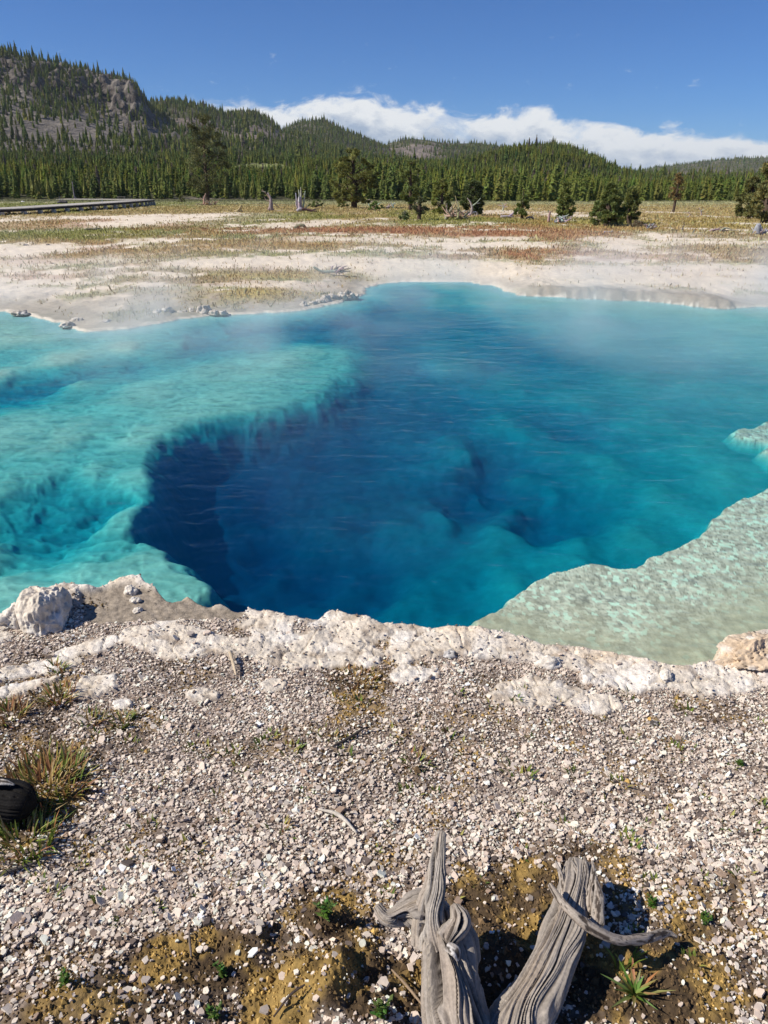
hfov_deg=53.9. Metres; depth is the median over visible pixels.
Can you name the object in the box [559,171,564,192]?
pine tree
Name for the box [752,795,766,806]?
sprout
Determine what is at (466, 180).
pine tree
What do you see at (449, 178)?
pine tree
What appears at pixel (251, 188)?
pine tree
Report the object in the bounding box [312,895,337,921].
leafy herb
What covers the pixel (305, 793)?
sprout
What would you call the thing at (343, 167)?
pine tree
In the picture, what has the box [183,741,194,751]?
sprout
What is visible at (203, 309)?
sinter knob
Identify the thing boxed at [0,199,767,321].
grass
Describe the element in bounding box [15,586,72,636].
rock
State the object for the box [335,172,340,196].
pine tree
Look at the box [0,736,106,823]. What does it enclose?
grass tuft
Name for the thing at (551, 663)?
stone
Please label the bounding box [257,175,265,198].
pine tree
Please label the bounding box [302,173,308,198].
pine tree
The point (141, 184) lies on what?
pine tree
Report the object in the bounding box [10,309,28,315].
sinter knob
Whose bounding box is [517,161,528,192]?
pine tree
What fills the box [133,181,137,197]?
pine tree
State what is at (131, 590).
stone
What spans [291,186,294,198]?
pine tree
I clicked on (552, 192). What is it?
pine tree
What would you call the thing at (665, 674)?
stone
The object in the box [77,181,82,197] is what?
pine tree
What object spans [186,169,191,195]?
pine tree
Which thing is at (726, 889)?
sprout
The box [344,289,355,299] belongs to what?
sinter knob
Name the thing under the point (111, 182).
pine tree
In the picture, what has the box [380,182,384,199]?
pine tree
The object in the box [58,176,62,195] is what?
pine tree
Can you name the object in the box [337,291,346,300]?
sinter knob
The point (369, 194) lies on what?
pine tree
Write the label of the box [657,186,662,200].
pine tree
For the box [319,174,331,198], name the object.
pine tree
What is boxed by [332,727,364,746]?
stick
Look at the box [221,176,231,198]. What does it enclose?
pine tree
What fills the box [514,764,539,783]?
sprout
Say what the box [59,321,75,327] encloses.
sinter knob
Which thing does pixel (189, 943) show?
stick
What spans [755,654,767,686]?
rock
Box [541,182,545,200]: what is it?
pine tree
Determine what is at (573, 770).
sprout
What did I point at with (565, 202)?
pine tree
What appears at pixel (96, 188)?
pine tree
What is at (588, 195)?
pine tree
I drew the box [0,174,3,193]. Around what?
pine tree
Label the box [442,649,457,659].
stone
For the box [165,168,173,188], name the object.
pine tree
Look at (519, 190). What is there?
pine tree
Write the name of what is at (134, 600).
stone
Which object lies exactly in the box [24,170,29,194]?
pine tree
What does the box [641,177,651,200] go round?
pine tree
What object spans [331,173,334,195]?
pine tree
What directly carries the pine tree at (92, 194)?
on the hills
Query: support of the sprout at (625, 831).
on the ground at (550, 455)
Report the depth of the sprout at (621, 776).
2.26 m
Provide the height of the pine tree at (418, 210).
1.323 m
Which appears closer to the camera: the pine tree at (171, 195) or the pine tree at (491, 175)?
the pine tree at (491, 175)
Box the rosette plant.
[600,954,674,1009]
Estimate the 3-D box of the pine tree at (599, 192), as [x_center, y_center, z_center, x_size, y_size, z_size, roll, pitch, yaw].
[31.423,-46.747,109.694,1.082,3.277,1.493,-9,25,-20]
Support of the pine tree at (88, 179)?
on the ground at (550, 455)
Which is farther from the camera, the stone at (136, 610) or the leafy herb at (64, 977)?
the stone at (136, 610)
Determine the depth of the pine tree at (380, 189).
130.63 m
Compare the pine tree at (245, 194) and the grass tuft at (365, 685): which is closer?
the grass tuft at (365, 685)
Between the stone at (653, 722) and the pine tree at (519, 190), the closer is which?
the stone at (653, 722)
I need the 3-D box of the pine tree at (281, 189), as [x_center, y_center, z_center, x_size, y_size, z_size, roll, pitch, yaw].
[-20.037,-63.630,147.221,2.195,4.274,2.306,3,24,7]
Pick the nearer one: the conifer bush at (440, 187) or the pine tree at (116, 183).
the conifer bush at (440, 187)
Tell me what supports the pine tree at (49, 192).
on the hills
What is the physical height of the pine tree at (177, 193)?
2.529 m
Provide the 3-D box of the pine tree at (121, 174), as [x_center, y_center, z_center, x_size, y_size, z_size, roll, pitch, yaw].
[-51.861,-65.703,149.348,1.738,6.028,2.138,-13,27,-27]
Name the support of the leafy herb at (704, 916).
on the ground at (550, 455)
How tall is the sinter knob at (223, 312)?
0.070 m
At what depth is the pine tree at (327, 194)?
133.59 m
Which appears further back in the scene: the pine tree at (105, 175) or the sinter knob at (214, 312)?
the pine tree at (105, 175)
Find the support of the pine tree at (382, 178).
on the hills
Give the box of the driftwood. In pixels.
[313,264,350,274]
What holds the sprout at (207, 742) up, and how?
on the ground at (550, 455)
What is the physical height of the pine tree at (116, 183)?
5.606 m
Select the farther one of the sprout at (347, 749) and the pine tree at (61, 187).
the pine tree at (61, 187)
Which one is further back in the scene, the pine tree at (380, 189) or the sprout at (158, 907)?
the pine tree at (380, 189)
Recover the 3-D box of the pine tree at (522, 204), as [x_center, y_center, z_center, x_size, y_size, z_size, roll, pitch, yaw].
[7.203,-15.888,39.331,0.906,1.483,0.866,-17,29,-34]
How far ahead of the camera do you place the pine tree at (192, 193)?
144.71 m
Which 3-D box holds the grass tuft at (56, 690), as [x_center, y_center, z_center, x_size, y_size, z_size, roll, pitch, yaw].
[-1.142,0.629,2.638,0.170,0.061,0.177,-11,26,-24]
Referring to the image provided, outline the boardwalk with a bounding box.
[0,199,155,215]
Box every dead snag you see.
[262,190,278,210]
[295,187,307,211]
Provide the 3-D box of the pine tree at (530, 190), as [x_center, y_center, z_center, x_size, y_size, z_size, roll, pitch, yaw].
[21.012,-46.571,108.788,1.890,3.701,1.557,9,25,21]
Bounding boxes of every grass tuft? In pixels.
[0,693,36,727]
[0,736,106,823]
[0,790,73,876]
[33,677,80,708]
[41,655,72,673]
[71,703,110,729]
[108,709,137,728]
[334,663,381,690]
[399,744,439,775]
[605,947,650,971]
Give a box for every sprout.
[25,869,45,888]
[37,882,66,908]
[89,886,122,908]
[120,732,139,749]
[125,845,148,864]
[126,809,152,834]
[138,897,165,913]
[147,817,161,829]
[182,833,210,859]
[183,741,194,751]
[197,739,218,758]
[205,787,234,803]
[208,868,238,903]
[210,807,236,824]
[223,743,242,756]
[231,760,247,772]
[254,733,277,748]
[264,814,294,833]
[266,726,280,740]
[274,825,296,846]
[283,738,307,755]
[296,786,320,800]
[317,729,340,741]
[337,743,353,756]
[346,693,361,706]
[380,885,395,898]
[387,722,410,742]
[396,782,424,800]
[428,783,440,794]
[442,726,457,738]
[499,758,515,776]
[500,842,527,862]
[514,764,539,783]
[553,814,568,826]
[564,764,590,781]
[609,772,632,786]
[610,825,640,850]
[620,727,640,741]
[620,833,643,848]
[622,923,643,934]
[641,871,666,888]
[665,739,684,750]
[675,701,693,715]
[679,945,705,966]
[705,881,736,911]
[716,810,746,834]
[727,864,757,881]
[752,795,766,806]
[752,819,767,835]
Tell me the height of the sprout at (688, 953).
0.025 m
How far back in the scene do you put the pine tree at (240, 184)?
147.60 m
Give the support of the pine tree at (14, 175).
on the ground at (550, 455)
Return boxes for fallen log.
[302,207,318,211]
[500,212,513,217]
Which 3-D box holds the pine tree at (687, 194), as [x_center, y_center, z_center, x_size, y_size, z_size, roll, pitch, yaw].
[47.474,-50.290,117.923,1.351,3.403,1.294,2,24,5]
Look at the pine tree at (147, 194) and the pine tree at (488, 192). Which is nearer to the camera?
the pine tree at (488, 192)
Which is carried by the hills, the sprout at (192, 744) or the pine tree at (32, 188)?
the pine tree at (32, 188)
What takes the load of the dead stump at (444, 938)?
on the gravel
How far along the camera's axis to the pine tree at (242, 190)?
142.59 m
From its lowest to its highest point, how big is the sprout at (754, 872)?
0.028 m
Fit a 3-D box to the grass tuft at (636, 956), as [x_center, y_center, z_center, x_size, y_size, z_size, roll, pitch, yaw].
[0.554,1.022,1.714,0.107,0.083,0.057,3,24,7]
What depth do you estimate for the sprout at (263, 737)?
2.44 m
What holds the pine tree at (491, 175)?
on the ground at (550, 455)
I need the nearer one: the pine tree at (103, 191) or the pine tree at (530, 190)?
the pine tree at (530, 190)
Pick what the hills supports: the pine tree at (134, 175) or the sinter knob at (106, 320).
the pine tree at (134, 175)
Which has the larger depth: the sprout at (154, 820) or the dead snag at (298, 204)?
the dead snag at (298, 204)
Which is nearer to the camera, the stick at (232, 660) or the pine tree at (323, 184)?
the stick at (232, 660)
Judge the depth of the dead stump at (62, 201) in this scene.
85.91 m
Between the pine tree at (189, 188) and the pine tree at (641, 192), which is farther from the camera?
the pine tree at (189, 188)
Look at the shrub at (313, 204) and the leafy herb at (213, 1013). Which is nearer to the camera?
the leafy herb at (213, 1013)
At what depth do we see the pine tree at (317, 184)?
143.73 m
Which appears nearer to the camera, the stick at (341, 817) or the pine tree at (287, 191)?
the stick at (341, 817)
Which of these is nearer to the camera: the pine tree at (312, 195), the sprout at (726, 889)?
the sprout at (726, 889)
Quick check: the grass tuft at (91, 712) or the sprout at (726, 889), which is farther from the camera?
the grass tuft at (91, 712)
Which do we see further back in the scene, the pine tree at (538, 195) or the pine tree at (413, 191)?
the pine tree at (538, 195)
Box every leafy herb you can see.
[58,966,71,987]
[205,1000,221,1021]
[212,959,228,977]
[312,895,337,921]
[370,994,394,1019]
[647,893,657,908]
[700,909,712,924]
[735,758,743,766]
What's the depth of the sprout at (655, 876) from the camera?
1.96 m
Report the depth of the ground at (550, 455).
5.15 m
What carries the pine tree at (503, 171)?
on the ground at (550, 455)
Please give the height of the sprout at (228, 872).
0.036 m
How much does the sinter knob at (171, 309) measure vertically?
0.137 m
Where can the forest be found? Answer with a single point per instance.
(300, 156)
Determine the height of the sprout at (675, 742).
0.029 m
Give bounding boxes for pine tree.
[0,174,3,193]
[2,173,8,195]
[8,174,13,196]
[10,174,21,198]
[11,168,21,193]
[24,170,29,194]
[25,175,30,196]
[30,172,34,197]
[33,176,42,198]
[41,177,46,196]
[45,174,53,198]
[50,169,53,191]
[52,174,61,196]
[52,178,57,197]
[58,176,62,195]
[62,176,69,197]
[64,168,69,192]
[68,168,77,192]
[68,175,78,198]
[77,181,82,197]
[82,176,88,198]
[85,166,96,195]
[88,178,95,198]
[92,173,101,196]
[99,180,106,197]
[102,167,109,190]
[105,180,110,198]
[107,169,121,196]
[112,169,122,197]
[112,181,117,198]
[119,164,124,185]
[121,181,126,197]
[125,178,129,194]
[129,179,133,195]
[132,171,139,193]
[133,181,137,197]
[138,172,144,197]
[139,186,143,198]
[141,168,144,188]
[144,177,150,198]
[148,166,152,192]
[153,175,158,197]
[156,168,160,188]
[158,183,161,198]
[160,169,168,197]
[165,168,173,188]
[169,179,173,198]
[175,186,179,196]
[181,176,187,194]
[185,113,230,202]
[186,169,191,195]
[191,184,195,196]
[193,173,202,197]
[205,170,212,197]
[210,177,220,198]
[219,179,224,197]
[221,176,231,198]
[224,169,231,194]
[231,181,237,197]
[239,173,242,194]
[240,181,243,197]
[241,182,248,198]
[242,174,249,192]
[245,178,249,197]
[250,176,256,197]
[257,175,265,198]
[262,177,267,198]
[268,177,272,197]
[272,181,276,198]
[274,175,277,195]
[277,174,284,195]
[284,181,288,197]
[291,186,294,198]
[293,176,298,196]
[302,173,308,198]
[309,169,321,196]
[309,177,318,198]
[310,178,314,198]
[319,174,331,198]
[322,177,331,199]
[329,148,379,207]
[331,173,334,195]
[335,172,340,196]
[363,175,374,199]
[372,172,378,199]
[378,179,381,199]
[379,169,385,192]
[380,166,387,180]
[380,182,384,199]
[383,165,392,199]
[383,176,388,199]
[389,171,399,199]
[397,173,403,199]
[399,159,420,209]
[411,196,429,219]
[419,176,423,197]
[422,182,430,200]
[428,175,432,199]
[446,169,461,200]
[447,172,451,189]
[448,175,457,200]
[457,183,460,199]
[461,175,469,197]
[482,169,494,200]
[483,167,495,194]
[492,165,505,200]
[502,165,509,199]
[502,166,509,196]
[502,178,509,200]
[509,175,516,200]
[513,191,529,218]
[516,169,519,191]
[516,174,522,199]
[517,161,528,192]
[524,177,528,193]
[527,177,533,200]
[531,175,536,200]
[532,174,543,200]
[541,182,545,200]
[545,164,559,200]
[551,164,561,188]
[555,181,576,218]
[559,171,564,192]
[569,174,573,196]
[571,168,578,200]
[577,167,587,189]
[578,176,587,200]
[578,177,582,200]
[586,184,589,201]
[588,176,592,200]
[588,182,627,225]
[591,177,599,200]
[596,178,601,199]
[619,172,626,192]
[621,184,625,200]
[621,185,641,223]
[637,176,641,199]
[638,183,642,199]
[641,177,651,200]
[649,190,653,200]
[653,180,659,199]
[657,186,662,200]
[662,184,665,199]
[668,172,684,211]
[683,179,690,200]
[695,184,701,199]
[700,177,709,200]
[708,175,718,199]
[708,183,712,199]
[713,175,723,200]
[722,182,728,200]
[730,185,735,200]
[731,175,741,193]
[732,178,740,200]
[734,175,761,218]
[741,171,748,196]
[747,161,767,222]
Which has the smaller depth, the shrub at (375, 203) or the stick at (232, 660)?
the stick at (232, 660)
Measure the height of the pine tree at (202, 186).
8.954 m
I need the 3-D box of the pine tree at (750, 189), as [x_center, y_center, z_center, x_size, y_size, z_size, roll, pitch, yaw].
[19.539,-16.620,39.997,1.559,2.323,1.417,-11,26,-24]
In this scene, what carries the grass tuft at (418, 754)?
on the ground at (550, 455)
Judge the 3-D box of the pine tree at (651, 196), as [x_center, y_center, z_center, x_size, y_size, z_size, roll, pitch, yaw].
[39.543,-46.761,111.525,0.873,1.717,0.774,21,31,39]
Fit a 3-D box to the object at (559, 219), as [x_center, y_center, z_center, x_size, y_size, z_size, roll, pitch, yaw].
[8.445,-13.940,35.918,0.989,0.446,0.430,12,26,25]
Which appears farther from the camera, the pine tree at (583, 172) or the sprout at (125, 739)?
the pine tree at (583, 172)
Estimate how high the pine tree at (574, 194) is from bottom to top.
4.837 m
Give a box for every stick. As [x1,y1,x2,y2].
[0,861,36,874]
[188,930,191,956]
[228,651,236,674]
[273,984,304,1016]
[318,808,356,832]
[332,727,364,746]
[391,969,420,1003]
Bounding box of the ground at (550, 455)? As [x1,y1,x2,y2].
[0,199,767,1023]
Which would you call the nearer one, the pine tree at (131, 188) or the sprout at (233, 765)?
the sprout at (233, 765)
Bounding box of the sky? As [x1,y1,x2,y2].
[0,0,767,169]
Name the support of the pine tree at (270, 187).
on the hills
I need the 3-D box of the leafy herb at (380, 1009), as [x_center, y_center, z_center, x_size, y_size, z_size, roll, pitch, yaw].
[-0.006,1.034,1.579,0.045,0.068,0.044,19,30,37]
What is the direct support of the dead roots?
on the ground at (550, 455)
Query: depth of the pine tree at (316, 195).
138.61 m
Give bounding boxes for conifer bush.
[431,178,451,213]
[458,179,485,214]
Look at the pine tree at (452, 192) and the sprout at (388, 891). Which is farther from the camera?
the pine tree at (452, 192)
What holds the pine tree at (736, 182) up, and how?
on the ground at (550, 455)
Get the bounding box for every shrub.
[178,194,185,201]
[308,199,323,206]
[337,201,348,206]
[367,201,383,210]
[398,210,409,219]
[628,220,645,227]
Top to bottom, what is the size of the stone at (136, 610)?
0.027 m
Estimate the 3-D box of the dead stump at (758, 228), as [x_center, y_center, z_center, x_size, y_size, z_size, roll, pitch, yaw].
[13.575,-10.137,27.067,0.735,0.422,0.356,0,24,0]
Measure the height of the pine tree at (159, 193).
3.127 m
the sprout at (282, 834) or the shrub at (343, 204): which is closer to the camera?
the sprout at (282, 834)
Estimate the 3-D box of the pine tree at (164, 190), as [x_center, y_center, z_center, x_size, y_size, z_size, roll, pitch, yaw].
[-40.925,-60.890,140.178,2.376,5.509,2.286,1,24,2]
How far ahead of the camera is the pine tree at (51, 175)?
147.16 m
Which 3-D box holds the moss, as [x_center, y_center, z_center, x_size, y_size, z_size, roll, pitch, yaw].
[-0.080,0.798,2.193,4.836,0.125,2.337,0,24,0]
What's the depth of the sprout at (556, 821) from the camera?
2.13 m
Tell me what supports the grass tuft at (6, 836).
on the ground at (550, 455)
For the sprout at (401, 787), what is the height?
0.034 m
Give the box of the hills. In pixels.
[0,54,767,199]
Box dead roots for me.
[195,193,218,204]
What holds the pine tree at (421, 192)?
on the ground at (550, 455)
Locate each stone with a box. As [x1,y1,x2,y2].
[124,584,138,595]
[129,597,141,603]
[132,607,142,613]
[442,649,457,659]
[533,655,561,670]
[650,720,658,726]
[659,668,672,682]
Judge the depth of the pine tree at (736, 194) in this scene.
108.33 m
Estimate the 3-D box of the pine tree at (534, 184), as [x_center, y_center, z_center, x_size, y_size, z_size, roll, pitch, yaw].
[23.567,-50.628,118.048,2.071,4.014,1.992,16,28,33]
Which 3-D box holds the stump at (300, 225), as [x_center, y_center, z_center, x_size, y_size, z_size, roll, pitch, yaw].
[-3.441,-11.666,30.917,0.535,0.273,0.168,0,24,0]
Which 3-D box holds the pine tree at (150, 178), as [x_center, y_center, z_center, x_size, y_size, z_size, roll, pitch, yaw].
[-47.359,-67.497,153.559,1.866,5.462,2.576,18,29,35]
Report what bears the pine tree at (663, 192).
on the ground at (550, 455)
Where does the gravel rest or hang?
on the ground at (550, 455)
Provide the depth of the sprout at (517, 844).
2.05 m
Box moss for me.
[0,594,767,1023]
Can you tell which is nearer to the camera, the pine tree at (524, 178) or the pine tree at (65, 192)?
the pine tree at (524, 178)
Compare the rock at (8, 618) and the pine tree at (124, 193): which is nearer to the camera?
the rock at (8, 618)
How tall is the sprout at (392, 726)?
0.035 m
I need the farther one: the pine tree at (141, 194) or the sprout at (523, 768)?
the pine tree at (141, 194)
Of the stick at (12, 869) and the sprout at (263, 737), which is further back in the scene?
the sprout at (263, 737)
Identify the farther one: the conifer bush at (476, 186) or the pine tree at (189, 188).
the pine tree at (189, 188)
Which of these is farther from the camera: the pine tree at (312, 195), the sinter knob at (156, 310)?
the pine tree at (312, 195)
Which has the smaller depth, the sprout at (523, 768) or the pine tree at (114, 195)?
the sprout at (523, 768)
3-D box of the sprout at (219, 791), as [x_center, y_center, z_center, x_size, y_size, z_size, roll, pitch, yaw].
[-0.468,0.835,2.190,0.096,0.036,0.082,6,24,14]
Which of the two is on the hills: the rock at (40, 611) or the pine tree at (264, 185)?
the pine tree at (264, 185)
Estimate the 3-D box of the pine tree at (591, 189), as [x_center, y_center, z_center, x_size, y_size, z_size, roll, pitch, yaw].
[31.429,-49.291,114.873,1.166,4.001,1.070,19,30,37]
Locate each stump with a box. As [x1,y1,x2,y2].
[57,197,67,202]
[294,223,304,228]
[374,829,604,1023]
[751,223,767,234]
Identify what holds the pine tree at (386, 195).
on the ground at (550, 455)
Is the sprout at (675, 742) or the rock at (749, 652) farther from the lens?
the rock at (749, 652)
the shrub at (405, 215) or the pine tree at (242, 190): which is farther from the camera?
the pine tree at (242, 190)
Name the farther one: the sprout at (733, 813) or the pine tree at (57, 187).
the pine tree at (57, 187)
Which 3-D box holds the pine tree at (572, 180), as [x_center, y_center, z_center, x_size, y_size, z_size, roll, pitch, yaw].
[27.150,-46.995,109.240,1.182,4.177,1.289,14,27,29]
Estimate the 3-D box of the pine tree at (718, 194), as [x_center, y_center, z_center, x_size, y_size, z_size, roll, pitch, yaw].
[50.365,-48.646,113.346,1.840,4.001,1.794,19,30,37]
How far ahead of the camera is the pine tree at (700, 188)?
121.44 m
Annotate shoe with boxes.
[0,777,36,822]
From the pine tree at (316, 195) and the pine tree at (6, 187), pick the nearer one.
the pine tree at (316, 195)
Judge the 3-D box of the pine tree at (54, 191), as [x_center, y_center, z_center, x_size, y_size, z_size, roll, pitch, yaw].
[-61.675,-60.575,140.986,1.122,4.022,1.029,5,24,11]
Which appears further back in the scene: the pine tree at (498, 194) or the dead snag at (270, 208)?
the pine tree at (498, 194)
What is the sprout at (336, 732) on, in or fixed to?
on the ground at (550, 455)
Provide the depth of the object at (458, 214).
39.41 m
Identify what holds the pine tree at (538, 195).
on the ground at (550, 455)
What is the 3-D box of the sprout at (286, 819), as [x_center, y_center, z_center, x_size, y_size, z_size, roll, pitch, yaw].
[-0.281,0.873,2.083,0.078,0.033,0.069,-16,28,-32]
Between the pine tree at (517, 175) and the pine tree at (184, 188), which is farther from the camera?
the pine tree at (184, 188)
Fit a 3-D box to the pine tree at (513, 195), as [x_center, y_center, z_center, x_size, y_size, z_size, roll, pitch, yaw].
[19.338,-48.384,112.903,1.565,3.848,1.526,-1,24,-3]
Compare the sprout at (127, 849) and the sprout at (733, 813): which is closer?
the sprout at (127, 849)
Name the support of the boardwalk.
on the ground at (550, 455)
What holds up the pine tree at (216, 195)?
on the hills
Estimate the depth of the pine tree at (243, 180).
148.99 m
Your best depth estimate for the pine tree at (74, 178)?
146.18 m
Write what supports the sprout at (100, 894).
on the ground at (550, 455)
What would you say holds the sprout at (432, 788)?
on the ground at (550, 455)
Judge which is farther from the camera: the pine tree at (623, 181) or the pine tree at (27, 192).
the pine tree at (27, 192)
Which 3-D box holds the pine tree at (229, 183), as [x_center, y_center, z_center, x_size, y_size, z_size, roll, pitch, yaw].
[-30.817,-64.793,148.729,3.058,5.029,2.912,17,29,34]
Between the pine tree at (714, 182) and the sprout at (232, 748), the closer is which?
the sprout at (232, 748)
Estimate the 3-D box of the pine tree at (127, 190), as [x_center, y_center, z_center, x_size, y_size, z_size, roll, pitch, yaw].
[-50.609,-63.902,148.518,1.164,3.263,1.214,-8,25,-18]
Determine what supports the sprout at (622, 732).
on the ground at (550, 455)
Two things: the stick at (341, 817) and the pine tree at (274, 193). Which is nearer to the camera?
the stick at (341, 817)
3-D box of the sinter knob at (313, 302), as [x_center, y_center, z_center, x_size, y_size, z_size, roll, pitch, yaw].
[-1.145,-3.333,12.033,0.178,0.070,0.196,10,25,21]
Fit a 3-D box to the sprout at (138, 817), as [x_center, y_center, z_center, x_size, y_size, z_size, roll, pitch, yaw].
[-0.687,0.874,2.104,0.079,0.035,0.092,9,25,20]
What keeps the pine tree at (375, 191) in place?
on the hills
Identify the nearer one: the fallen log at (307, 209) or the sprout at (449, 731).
the sprout at (449, 731)
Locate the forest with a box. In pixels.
[0,40,767,200]
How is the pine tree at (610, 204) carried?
on the ground at (550, 455)
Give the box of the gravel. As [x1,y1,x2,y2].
[0,573,767,1023]
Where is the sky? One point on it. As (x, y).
(643, 83)
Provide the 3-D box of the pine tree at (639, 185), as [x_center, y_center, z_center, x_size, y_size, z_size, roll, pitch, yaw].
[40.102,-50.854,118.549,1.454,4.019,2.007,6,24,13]
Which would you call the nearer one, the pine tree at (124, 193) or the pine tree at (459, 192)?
the pine tree at (459, 192)
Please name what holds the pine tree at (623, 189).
on the ground at (550, 455)
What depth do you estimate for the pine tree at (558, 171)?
120.85 m
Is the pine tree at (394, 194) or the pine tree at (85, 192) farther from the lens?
the pine tree at (85, 192)
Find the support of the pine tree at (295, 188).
on the ground at (550, 455)
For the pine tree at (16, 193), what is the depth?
139.87 m
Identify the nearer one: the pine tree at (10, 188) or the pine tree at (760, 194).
the pine tree at (760, 194)
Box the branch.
[548,883,676,945]
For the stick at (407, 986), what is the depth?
1.66 m
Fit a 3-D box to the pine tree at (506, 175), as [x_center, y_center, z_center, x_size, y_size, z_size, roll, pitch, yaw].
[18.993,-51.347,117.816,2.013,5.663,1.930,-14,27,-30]
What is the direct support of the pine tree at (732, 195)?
on the ground at (550, 455)
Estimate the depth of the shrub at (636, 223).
31.78 m
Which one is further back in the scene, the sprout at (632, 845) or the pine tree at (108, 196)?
the pine tree at (108, 196)
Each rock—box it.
[0,602,18,629]
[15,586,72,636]
[715,632,767,670]
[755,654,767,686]
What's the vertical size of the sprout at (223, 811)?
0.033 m
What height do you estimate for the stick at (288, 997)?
0.061 m
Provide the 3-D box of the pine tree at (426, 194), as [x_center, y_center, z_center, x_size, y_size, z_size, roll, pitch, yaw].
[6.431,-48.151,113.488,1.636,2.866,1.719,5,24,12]
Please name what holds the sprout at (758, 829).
on the ground at (550, 455)
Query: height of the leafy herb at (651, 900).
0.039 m
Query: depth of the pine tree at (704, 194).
116.40 m
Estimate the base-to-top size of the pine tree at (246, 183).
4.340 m
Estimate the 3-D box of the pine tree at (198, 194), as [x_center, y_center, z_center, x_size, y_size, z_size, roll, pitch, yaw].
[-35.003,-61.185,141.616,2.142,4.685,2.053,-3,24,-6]
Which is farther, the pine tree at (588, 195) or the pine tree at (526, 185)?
the pine tree at (526, 185)
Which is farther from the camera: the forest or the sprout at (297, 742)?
the forest
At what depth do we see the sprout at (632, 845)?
2.05 m
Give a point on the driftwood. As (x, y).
(335, 270)
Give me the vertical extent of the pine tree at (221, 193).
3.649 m
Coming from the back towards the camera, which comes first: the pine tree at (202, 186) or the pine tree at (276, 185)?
the pine tree at (276, 185)
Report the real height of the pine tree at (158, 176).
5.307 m
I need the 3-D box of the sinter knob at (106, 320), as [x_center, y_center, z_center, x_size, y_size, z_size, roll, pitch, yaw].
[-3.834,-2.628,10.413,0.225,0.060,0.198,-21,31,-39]
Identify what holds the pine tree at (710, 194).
on the ground at (550, 455)
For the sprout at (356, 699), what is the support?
on the ground at (550, 455)
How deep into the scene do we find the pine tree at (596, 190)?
112.81 m
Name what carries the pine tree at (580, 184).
on the ground at (550, 455)
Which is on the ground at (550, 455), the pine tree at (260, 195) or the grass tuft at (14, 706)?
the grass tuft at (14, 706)
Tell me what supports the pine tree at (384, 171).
on the hills
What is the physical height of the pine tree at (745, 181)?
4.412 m
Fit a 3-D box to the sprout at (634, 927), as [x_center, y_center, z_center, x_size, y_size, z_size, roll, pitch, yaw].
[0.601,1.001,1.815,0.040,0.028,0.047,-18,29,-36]
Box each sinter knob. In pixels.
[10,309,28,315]
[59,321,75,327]
[70,317,82,321]
[99,319,111,322]
[153,309,165,312]
[161,307,174,312]
[196,305,211,313]
[208,309,218,315]
[218,310,228,315]
[300,301,308,305]
[307,300,317,304]
[316,298,324,302]
[321,294,331,301]
[328,293,339,299]
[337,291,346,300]
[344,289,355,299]
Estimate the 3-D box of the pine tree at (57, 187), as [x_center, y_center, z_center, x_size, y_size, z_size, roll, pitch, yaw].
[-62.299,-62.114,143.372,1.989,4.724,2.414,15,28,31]
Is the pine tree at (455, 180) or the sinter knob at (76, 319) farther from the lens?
the pine tree at (455, 180)
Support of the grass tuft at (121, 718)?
on the ground at (550, 455)
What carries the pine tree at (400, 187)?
on the ground at (550, 455)
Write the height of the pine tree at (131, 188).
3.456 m
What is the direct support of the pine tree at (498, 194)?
on the ground at (550, 455)
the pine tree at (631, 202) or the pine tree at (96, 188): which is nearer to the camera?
the pine tree at (631, 202)
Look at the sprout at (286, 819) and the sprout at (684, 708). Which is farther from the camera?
the sprout at (684, 708)
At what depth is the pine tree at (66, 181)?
144.44 m
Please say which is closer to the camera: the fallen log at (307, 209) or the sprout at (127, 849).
the sprout at (127, 849)
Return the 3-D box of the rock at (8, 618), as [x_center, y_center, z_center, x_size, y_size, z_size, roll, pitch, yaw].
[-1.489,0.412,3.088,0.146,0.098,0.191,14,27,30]
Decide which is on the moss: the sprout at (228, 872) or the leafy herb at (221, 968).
the leafy herb at (221, 968)
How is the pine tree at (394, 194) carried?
on the ground at (550, 455)
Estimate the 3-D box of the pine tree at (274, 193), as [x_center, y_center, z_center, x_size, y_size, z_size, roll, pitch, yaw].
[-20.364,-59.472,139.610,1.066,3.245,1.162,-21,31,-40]
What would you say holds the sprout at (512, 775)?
on the ground at (550, 455)
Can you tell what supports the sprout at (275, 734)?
on the ground at (550, 455)
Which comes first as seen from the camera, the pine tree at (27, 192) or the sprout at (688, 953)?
the sprout at (688, 953)
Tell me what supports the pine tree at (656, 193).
on the ground at (550, 455)
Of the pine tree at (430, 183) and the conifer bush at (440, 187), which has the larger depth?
the pine tree at (430, 183)
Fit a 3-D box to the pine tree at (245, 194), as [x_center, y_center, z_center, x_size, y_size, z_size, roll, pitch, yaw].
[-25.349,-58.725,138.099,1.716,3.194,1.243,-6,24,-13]
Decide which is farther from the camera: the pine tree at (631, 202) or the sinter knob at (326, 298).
the pine tree at (631, 202)
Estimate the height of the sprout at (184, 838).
0.037 m
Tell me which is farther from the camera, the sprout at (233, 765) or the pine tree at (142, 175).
the pine tree at (142, 175)
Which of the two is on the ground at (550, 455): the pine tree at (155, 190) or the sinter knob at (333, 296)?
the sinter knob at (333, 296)
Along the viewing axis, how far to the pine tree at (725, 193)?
118.15 m

